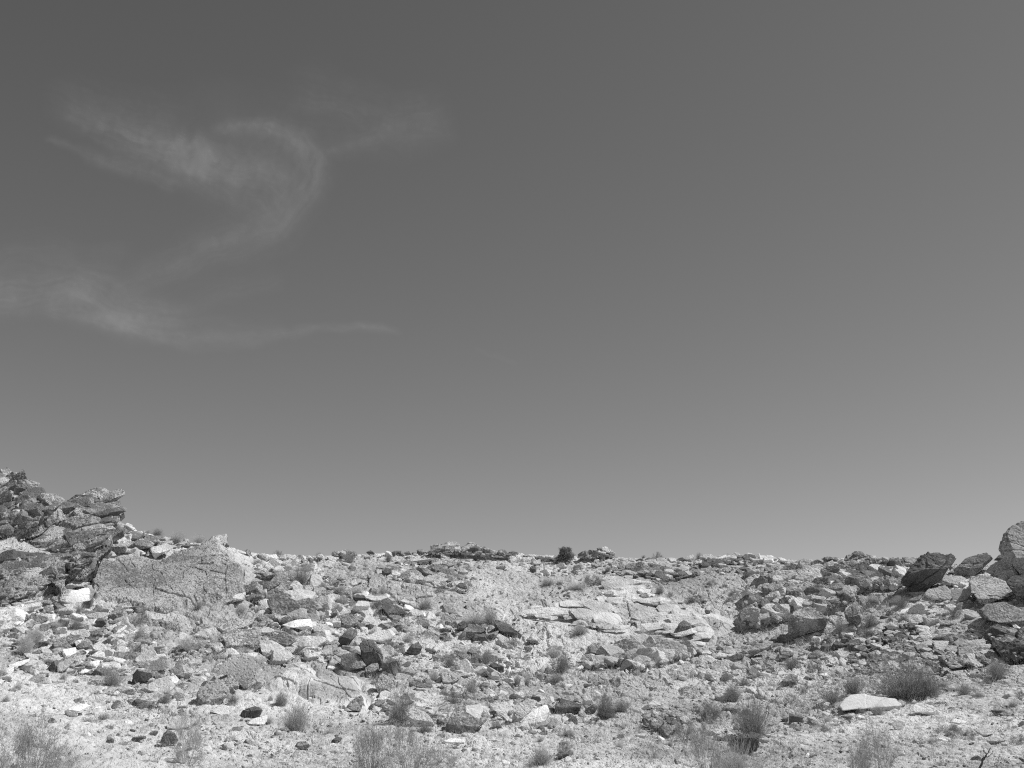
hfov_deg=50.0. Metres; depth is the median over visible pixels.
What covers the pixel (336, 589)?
shrub
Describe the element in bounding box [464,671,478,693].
shrub
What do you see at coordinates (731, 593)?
shrub
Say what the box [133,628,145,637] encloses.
shrub
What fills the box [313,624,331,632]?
boulder
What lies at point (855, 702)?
flat rock
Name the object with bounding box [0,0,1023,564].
sky
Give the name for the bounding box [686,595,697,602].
shrub
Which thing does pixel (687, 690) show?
flat rock
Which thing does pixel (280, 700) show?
shrub
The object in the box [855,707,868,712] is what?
shrub
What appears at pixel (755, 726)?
shrub
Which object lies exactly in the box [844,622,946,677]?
rock outcrop
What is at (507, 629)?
flat rock
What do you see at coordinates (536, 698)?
stone
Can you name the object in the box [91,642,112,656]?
boulder
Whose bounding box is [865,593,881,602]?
shrub
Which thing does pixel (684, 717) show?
stone
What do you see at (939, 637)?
flat rock
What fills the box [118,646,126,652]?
stone
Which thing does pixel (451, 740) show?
flat rock
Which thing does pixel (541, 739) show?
grass tuft
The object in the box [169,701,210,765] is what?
shrub
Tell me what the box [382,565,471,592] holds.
rock outcrop
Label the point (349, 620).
boulder
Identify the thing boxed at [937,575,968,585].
flat rock
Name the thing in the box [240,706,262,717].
boulder
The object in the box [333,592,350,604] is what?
shrub
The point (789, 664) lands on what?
shrub
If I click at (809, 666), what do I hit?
shrub
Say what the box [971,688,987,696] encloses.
stone
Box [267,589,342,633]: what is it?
rock outcrop
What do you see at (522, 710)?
flat rock
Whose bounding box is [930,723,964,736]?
shrub
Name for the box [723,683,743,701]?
shrub
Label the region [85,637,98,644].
stone
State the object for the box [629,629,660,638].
shrub
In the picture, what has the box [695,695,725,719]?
shrub
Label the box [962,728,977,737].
shrub
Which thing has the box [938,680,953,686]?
grass tuft
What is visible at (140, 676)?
boulder
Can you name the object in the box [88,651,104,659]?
stone
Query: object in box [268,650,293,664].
boulder
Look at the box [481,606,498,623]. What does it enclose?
shrub
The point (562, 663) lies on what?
shrub
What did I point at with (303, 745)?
flat rock
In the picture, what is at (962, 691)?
shrub
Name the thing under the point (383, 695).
boulder
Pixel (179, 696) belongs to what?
stone
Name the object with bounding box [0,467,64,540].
rock outcrop
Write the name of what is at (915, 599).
stone
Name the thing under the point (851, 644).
stone
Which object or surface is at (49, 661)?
grass tuft
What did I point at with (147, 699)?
flat rock
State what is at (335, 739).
stone
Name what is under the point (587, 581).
shrub
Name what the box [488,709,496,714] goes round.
stone
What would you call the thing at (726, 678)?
shrub
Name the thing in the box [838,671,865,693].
shrub
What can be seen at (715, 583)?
shrub
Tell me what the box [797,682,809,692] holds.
shrub
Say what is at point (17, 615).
rock outcrop
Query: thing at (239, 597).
flat rock
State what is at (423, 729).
shrub
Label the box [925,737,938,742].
grass tuft
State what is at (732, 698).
shrub
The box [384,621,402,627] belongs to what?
flat rock
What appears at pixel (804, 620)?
boulder
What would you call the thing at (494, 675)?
stone
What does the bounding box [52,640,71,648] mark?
stone
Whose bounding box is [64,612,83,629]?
shrub
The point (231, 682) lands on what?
boulder
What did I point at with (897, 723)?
stone
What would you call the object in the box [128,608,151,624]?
shrub
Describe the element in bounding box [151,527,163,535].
shrub
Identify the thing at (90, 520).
rock outcrop
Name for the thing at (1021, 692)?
shrub
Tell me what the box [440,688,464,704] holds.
shrub
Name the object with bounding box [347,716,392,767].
shrub
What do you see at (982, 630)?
flat rock
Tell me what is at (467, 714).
boulder
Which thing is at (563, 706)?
boulder
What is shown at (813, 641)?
stone
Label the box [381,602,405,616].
flat rock
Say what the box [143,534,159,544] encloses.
stone
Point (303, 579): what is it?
shrub
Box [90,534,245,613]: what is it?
flat rock
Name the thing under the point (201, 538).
shrub
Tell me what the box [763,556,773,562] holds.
stone
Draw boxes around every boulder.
[57,657,73,671]
[60,588,89,603]
[64,704,89,716]
[65,580,87,588]
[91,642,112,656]
[111,542,126,553]
[114,625,126,633]
[128,539,153,549]
[132,669,152,683]
[135,650,151,667]
[144,659,168,671]
[150,543,174,558]
[160,730,177,745]
[196,679,229,705]
[216,618,251,631]
[221,675,238,692]
[222,629,254,647]
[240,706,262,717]
[259,573,275,580]
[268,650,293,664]
[282,619,311,631]
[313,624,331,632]
[338,614,357,627]
[338,629,356,645]
[340,653,365,670]
[346,695,363,711]
[352,601,369,611]
[359,639,382,669]
[365,663,378,674]
[375,674,396,692]
[375,690,389,705]
[382,656,401,675]
[405,707,434,726]
[407,642,422,655]
[441,671,461,683]
[446,700,488,732]
[459,624,485,639]
[554,698,580,713]
[595,648,609,656]
[641,696,666,709]
[714,685,736,700]
[728,732,759,752]
[779,674,798,685]
[787,606,827,638]
[844,606,860,624]
[901,552,956,591]
[911,703,939,714]
[953,553,992,576]
[969,575,1013,604]
[977,602,1023,625]
[985,558,1018,577]
[994,555,1002,560]
[998,521,1023,574]
[1006,575,1023,599]
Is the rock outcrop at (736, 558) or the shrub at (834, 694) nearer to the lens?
the shrub at (834, 694)
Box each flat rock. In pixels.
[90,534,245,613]
[117,705,132,710]
[132,736,145,741]
[134,616,191,632]
[134,692,163,707]
[136,675,175,693]
[154,642,179,651]
[167,718,195,729]
[210,707,230,714]
[217,653,259,689]
[232,592,245,602]
[246,715,267,725]
[262,662,370,712]
[268,554,277,559]
[295,741,310,749]
[329,608,337,617]
[362,629,394,642]
[364,595,386,600]
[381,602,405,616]
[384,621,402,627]
[411,558,431,562]
[443,738,465,743]
[456,621,486,635]
[494,622,521,637]
[512,698,536,722]
[519,705,549,729]
[526,638,539,643]
[678,679,708,698]
[715,652,727,658]
[728,641,771,659]
[769,634,792,642]
[824,634,836,640]
[838,694,901,710]
[841,714,852,717]
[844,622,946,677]
[923,585,951,600]
[932,633,957,640]
[932,641,948,649]
[935,734,950,741]
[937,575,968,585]
[940,633,995,668]
[948,588,971,604]
[949,719,967,723]
[966,627,986,632]
[970,699,992,705]
[975,729,993,736]
[983,624,1023,665]
[986,737,1005,743]
[991,709,1003,712]
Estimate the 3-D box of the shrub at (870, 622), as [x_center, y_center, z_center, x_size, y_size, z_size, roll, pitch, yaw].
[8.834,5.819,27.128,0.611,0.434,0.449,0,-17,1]
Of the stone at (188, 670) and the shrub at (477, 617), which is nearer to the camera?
the stone at (188, 670)
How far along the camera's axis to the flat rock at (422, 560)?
35.48 m
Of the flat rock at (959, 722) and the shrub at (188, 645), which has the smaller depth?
the flat rock at (959, 722)
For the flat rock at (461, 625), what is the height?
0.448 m
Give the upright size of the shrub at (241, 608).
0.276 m
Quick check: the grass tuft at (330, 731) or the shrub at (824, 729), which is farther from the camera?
the grass tuft at (330, 731)
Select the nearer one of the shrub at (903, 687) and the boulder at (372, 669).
the shrub at (903, 687)
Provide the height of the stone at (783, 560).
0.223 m
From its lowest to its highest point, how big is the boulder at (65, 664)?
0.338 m
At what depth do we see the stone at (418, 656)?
26.49 m
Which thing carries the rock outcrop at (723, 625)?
on the hillside
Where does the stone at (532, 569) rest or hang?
on the hillside
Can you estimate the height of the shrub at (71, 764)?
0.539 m
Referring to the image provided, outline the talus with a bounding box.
[0,523,1023,767]
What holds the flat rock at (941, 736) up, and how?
on the hillside
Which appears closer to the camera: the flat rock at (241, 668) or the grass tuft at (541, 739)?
the grass tuft at (541, 739)
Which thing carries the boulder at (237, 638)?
on the hillside
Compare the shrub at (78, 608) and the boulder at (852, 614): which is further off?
the boulder at (852, 614)
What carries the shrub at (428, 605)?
on the hillside
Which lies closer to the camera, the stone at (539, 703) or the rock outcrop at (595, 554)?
the stone at (539, 703)
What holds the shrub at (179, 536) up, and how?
on the hillside
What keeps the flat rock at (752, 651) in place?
on the hillside
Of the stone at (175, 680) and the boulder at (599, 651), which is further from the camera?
the boulder at (599, 651)
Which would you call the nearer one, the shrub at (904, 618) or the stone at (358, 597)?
the shrub at (904, 618)
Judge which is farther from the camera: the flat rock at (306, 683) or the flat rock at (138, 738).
the flat rock at (306, 683)
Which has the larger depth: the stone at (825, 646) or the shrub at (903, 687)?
the stone at (825, 646)
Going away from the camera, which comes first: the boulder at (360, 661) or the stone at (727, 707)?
the stone at (727, 707)
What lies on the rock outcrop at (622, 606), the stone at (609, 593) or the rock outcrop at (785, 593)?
the stone at (609, 593)
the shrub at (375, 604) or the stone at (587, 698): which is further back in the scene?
the shrub at (375, 604)
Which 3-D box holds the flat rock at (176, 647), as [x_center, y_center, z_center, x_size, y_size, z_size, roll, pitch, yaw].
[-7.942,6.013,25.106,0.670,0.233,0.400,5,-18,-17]
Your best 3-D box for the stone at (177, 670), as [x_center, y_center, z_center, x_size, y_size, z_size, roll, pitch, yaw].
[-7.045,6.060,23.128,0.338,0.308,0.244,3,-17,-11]
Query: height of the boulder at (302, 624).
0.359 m
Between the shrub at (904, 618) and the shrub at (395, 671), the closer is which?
the shrub at (395, 671)
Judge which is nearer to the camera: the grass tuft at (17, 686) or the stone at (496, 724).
the stone at (496, 724)
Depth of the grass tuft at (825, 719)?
19.30 m
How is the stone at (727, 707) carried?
on the hillside
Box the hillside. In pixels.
[0,529,1023,767]
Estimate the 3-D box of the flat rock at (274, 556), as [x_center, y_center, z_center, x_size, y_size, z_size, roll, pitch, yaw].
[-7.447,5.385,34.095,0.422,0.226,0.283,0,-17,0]
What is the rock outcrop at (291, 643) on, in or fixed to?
on the hillside
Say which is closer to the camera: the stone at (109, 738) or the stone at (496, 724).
the stone at (109, 738)
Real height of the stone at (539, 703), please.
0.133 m
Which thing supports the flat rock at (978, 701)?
on the hillside
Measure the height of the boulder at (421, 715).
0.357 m
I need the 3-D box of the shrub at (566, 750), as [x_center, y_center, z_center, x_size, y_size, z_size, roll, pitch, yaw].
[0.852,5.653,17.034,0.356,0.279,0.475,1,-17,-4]
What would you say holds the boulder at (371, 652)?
on the hillside
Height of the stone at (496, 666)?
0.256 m
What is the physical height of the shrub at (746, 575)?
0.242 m
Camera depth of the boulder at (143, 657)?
23.53 m
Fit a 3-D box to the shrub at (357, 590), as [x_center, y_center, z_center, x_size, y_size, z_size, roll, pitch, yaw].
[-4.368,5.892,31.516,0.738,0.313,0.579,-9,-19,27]
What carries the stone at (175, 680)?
on the hillside
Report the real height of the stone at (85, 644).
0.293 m
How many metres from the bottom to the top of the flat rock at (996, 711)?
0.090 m
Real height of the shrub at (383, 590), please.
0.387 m
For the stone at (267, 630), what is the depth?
27.29 m
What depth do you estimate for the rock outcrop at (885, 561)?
32.93 m
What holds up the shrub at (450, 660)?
on the hillside
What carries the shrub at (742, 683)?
on the hillside
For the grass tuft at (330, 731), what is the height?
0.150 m
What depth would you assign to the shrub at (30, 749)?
12.95 m
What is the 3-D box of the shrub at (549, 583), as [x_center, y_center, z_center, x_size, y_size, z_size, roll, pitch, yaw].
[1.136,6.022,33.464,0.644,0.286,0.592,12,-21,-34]
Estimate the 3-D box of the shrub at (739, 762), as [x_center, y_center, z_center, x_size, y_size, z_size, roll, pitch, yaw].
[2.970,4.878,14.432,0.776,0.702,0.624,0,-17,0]
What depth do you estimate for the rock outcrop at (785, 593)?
29.81 m
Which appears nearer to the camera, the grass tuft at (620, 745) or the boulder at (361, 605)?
the grass tuft at (620, 745)
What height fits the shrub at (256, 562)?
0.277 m
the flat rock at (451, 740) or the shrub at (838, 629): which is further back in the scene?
the shrub at (838, 629)
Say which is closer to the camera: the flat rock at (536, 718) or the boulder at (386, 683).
the flat rock at (536, 718)
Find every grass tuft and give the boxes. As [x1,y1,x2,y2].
[0,695,10,701]
[12,682,22,689]
[43,658,54,663]
[54,621,63,627]
[234,647,251,652]
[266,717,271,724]
[317,581,327,587]
[325,726,336,733]
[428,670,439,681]
[512,673,522,684]
[522,675,532,684]
[535,735,544,741]
[559,729,573,736]
[613,741,624,748]
[821,715,831,721]
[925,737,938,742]
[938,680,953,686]
[1003,698,1022,705]
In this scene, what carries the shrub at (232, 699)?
on the hillside
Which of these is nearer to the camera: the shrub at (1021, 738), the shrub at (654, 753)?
the shrub at (1021, 738)
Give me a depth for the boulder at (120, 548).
30.00 m
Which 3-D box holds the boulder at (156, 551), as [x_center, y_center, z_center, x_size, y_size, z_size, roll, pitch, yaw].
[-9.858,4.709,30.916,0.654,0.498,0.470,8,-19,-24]
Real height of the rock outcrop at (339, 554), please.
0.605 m
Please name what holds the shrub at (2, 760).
on the hillside
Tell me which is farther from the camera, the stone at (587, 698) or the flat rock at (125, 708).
the stone at (587, 698)
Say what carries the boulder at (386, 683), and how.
on the hillside
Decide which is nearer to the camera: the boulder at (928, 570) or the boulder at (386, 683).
the boulder at (386, 683)
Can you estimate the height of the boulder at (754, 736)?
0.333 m
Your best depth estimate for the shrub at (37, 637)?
24.04 m
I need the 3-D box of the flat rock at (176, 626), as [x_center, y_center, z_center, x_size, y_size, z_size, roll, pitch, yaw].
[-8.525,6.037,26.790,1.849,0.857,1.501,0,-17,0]
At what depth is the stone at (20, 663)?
22.18 m
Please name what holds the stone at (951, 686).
on the hillside
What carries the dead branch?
on the hillside
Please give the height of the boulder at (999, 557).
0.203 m
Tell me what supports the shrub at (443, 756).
on the hillside
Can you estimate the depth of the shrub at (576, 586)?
33.02 m
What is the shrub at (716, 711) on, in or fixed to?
on the hillside
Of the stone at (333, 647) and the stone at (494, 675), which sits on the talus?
the stone at (333, 647)
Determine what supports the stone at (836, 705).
on the hillside
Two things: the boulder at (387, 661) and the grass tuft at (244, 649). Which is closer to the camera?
the boulder at (387, 661)
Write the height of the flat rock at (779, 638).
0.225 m
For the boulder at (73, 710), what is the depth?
18.73 m
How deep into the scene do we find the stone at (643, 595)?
31.64 m
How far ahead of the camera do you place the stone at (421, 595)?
31.54 m
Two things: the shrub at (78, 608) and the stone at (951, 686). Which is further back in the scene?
the shrub at (78, 608)
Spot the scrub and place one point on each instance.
(949, 746)
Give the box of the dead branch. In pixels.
[979,748,998,767]
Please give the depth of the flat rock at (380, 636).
27.91 m
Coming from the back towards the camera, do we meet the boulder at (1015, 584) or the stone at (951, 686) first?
the boulder at (1015, 584)
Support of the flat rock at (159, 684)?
on the hillside
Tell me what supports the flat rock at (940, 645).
on the hillside
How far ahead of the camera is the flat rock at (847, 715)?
19.73 m
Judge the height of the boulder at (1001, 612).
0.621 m
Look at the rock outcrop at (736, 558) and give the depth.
34.89 m
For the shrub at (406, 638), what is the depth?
28.17 m
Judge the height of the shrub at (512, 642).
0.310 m
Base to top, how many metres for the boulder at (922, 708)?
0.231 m
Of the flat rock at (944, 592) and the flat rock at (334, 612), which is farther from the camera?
the flat rock at (334, 612)
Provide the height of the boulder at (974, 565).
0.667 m
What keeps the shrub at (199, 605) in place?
on the hillside
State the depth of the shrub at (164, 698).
20.63 m
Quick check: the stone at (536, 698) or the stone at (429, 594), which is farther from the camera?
the stone at (429, 594)
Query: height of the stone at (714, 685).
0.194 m
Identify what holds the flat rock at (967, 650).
on the hillside
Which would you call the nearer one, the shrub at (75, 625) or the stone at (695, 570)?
the shrub at (75, 625)
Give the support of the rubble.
on the hillside
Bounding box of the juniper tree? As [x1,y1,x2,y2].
[557,546,575,560]
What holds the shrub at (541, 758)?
on the hillside
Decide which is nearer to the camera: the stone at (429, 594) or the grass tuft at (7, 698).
the grass tuft at (7, 698)
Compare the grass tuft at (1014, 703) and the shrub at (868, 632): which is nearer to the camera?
the grass tuft at (1014, 703)
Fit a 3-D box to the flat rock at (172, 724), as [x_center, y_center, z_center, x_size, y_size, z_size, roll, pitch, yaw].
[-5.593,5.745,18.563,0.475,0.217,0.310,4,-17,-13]
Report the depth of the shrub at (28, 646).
23.14 m
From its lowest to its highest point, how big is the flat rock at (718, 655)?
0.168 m
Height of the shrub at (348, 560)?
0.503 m
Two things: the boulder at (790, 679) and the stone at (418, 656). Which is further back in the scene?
the stone at (418, 656)
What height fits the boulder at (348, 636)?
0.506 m
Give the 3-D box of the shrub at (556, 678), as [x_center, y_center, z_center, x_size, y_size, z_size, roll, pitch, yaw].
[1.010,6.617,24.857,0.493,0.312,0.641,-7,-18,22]
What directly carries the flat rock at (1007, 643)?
on the hillside
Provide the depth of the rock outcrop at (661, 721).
19.83 m
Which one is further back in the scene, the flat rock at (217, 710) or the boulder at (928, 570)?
the boulder at (928, 570)
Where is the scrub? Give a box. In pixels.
[0,537,1023,767]
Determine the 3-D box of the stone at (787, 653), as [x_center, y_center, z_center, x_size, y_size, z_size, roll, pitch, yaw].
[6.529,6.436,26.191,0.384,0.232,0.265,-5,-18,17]
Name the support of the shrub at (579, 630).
on the hillside
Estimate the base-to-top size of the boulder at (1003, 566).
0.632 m
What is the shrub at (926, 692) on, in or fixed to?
on the hillside
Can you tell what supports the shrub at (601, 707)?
on the hillside
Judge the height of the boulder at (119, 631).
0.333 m
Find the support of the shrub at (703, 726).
on the hillside
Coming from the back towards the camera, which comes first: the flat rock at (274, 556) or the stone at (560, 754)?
the flat rock at (274, 556)
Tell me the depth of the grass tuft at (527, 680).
24.59 m
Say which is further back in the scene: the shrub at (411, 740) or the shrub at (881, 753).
the shrub at (411, 740)
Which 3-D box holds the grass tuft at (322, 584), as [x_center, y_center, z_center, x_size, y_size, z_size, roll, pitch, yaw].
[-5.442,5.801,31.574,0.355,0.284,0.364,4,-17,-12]
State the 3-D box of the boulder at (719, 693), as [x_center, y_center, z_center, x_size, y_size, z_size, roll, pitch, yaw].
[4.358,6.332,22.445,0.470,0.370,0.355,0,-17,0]
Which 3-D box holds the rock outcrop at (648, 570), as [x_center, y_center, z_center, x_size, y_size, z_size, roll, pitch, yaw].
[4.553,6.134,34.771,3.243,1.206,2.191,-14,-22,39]
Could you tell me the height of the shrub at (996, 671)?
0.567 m
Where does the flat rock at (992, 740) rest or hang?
on the hillside
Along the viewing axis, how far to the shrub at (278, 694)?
21.26 m
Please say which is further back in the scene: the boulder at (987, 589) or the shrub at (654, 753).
the boulder at (987, 589)
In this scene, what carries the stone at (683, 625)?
on the rock outcrop at (622, 606)
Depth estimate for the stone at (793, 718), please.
19.72 m
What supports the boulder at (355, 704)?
on the hillside
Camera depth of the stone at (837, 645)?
26.04 m
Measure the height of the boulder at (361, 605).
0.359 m
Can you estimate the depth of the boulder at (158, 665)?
23.31 m
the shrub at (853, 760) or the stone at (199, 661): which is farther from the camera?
the stone at (199, 661)
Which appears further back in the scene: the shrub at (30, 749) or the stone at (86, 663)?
the stone at (86, 663)
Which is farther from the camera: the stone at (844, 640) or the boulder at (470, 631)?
the boulder at (470, 631)
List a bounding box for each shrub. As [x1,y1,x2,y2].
[0,718,33,767]
[2,698,79,767]
[14,627,41,654]
[25,625,49,641]
[41,739,86,767]
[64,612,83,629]
[73,600,85,612]
[97,711,109,719]
[102,664,125,685]
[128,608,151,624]
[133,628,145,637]
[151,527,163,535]
[157,687,172,703]
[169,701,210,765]
[170,529,185,542]
[178,631,198,651]
[190,535,205,542]
[193,601,202,609]
[225,692,240,704]
[236,603,247,611]
[253,558,264,564]
[273,690,287,705]
[273,691,289,705]
[282,699,311,731]
[288,564,313,584]
[332,585,344,594]
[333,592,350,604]
[341,549,355,562]
[341,650,358,668]
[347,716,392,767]
[349,584,366,592]
[370,599,380,607]
[376,707,441,767]
[377,585,391,593]
[384,553,391,561]
[384,681,416,724]
[388,655,401,675]
[403,630,415,641]
[414,722,434,732]
[420,597,434,608]
[428,741,460,764]
[434,586,446,591]
[439,650,458,666]
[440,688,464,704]
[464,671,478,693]
[465,610,486,624]
[480,647,492,664]
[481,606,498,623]
[504,637,521,646]
[527,743,554,764]
[539,578,555,585]
[541,641,562,657]
[547,671,567,682]
[549,648,570,673]
[557,740,574,755]
[565,622,589,634]
[567,581,589,588]
[582,574,595,586]
[591,576,601,583]
[593,699,617,719]
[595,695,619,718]
[613,697,632,711]
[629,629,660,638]
[650,750,659,758]
[651,551,665,558]
[655,585,664,593]
[671,716,697,741]
[678,701,735,767]
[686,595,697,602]
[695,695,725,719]
[699,703,726,718]
[699,717,707,736]
[703,578,717,585]
[714,732,763,767]
[721,673,729,680]
[723,682,742,701]
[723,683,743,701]
[723,693,774,738]
[727,589,740,599]
[737,677,751,685]
[740,571,751,576]
[783,655,797,669]
[791,658,800,667]
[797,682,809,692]
[807,658,818,670]
[816,682,844,703]
[820,726,832,731]
[832,613,848,635]
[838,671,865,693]
[844,734,871,767]
[852,709,897,767]
[853,648,943,699]
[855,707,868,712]
[860,613,877,627]
[860,629,876,634]
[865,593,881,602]
[869,704,887,713]
[892,595,909,607]
[898,612,909,620]
[906,666,952,698]
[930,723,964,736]
[947,605,962,616]
[951,678,971,695]
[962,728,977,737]
[969,690,984,697]
[985,655,1008,679]
[986,655,1010,675]
[1009,733,1023,743]
[1013,690,1023,697]
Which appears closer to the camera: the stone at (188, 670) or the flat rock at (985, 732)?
the flat rock at (985, 732)
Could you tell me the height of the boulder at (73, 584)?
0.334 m
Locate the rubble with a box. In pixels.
[0,537,1023,767]
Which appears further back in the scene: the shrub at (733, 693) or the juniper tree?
the juniper tree
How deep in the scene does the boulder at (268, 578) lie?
30.87 m
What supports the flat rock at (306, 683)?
on the hillside
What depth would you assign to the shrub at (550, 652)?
27.23 m
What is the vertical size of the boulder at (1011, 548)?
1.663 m
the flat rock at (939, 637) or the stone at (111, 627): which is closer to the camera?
the flat rock at (939, 637)
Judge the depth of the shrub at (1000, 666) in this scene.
21.64 m
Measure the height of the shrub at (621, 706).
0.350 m
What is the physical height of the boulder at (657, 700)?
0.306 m
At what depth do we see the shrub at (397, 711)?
20.23 m
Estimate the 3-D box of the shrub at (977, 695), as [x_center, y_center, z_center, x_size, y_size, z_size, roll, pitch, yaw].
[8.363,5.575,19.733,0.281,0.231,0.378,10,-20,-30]
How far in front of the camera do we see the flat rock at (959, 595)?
26.97 m
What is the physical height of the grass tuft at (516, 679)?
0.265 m
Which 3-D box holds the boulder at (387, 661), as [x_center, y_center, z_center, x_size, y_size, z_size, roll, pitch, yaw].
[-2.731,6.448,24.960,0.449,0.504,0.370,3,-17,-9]
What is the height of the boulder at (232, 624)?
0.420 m
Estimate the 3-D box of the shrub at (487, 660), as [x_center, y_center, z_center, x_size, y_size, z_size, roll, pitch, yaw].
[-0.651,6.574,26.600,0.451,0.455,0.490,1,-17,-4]
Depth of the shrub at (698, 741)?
14.49 m
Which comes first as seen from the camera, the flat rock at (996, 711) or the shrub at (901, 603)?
the flat rock at (996, 711)
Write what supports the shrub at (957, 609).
on the hillside
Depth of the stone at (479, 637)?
28.59 m
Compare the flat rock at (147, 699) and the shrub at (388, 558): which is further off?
the shrub at (388, 558)
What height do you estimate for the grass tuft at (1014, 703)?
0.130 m
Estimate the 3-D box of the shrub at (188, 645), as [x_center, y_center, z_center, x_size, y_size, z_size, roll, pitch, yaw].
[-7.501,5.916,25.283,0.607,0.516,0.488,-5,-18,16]
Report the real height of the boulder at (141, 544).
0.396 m
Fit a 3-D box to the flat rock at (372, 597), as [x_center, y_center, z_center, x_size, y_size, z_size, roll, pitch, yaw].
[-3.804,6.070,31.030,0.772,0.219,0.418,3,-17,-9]
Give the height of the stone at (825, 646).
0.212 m
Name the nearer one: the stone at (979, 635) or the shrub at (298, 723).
the shrub at (298, 723)
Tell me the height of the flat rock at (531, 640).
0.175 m
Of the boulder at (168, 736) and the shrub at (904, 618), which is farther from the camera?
the shrub at (904, 618)
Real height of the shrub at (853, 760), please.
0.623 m
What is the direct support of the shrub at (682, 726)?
on the hillside
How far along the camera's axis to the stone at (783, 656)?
26.18 m
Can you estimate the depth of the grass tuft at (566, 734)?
19.00 m
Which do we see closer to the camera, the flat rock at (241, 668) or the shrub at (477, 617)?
the flat rock at (241, 668)
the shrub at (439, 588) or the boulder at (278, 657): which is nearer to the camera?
the boulder at (278, 657)
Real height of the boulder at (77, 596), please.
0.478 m
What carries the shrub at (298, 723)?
on the hillside
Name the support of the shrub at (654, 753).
on the hillside
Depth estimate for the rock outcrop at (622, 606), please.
30.54 m
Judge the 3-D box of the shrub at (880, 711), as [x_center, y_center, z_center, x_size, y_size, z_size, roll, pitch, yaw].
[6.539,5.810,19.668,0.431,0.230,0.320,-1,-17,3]
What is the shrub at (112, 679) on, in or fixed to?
on the hillside
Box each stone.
[10,659,29,666]
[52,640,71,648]
[75,660,90,666]
[78,638,91,649]
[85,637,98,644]
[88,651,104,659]
[93,617,105,626]
[105,624,116,630]
[106,736,113,742]
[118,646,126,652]
[127,699,135,705]
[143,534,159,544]
[169,664,184,678]
[170,675,179,684]
[172,692,184,700]
[179,664,192,678]
[187,658,201,665]
[261,627,273,633]
[322,644,337,651]
[332,737,341,742]
[353,594,364,600]
[412,654,422,658]
[415,683,432,688]
[417,593,426,597]
[426,592,432,596]
[471,633,488,641]
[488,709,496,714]
[489,662,503,672]
[490,721,502,729]
[491,671,499,679]
[529,566,536,572]
[531,695,540,701]
[535,701,543,706]
[556,751,568,758]
[582,692,592,705]
[605,590,613,597]
[639,592,648,597]
[677,620,690,631]
[680,715,689,723]
[689,569,699,572]
[711,682,716,689]
[722,704,740,712]
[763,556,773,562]
[778,558,786,562]
[779,647,791,657]
[779,650,793,658]
[789,713,803,722]
[809,638,819,645]
[820,643,832,650]
[832,641,846,648]
[834,702,840,710]
[840,636,848,643]
[847,639,861,650]
[891,719,904,729]
[908,594,922,602]
[946,683,959,689]
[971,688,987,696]
[973,632,981,638]
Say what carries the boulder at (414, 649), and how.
on the hillside
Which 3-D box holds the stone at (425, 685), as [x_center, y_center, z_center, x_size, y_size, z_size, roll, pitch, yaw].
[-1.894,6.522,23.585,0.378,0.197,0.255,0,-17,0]
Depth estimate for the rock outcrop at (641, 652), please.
26.51 m
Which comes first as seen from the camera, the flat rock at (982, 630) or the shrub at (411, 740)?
the shrub at (411, 740)
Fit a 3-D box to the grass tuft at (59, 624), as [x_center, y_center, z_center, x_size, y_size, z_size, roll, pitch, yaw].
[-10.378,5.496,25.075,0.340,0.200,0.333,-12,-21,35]
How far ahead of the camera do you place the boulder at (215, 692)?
20.89 m
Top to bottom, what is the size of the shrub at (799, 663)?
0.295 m
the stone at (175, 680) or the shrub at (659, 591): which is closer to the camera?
the stone at (175, 680)
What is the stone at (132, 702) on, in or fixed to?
on the hillside
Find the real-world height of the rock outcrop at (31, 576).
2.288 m
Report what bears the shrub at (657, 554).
on the hillside
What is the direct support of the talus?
on the hillside
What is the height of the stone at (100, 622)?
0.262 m
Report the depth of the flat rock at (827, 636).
26.91 m
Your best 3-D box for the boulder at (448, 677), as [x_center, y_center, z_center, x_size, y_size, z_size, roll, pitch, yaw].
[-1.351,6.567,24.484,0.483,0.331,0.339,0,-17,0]
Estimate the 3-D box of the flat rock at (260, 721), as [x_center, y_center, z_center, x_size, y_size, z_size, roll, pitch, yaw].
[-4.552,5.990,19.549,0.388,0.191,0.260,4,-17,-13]
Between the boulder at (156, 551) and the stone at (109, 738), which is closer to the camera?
the stone at (109, 738)
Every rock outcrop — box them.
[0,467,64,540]
[0,547,98,605]
[0,600,51,639]
[26,487,126,560]
[244,572,290,608]
[248,630,339,660]
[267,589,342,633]
[331,550,357,557]
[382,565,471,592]
[428,541,511,559]
[521,575,713,640]
[577,546,616,561]
[582,633,697,673]
[609,561,700,581]
[641,708,684,738]
[698,552,763,565]
[699,609,737,636]
[740,558,905,631]
[822,551,916,566]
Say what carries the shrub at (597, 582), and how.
on the hillside
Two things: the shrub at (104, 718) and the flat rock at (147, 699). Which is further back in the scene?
the flat rock at (147, 699)
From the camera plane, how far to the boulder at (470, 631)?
28.72 m
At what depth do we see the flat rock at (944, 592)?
27.64 m
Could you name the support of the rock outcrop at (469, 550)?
on the hillside
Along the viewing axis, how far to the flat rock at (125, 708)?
19.66 m

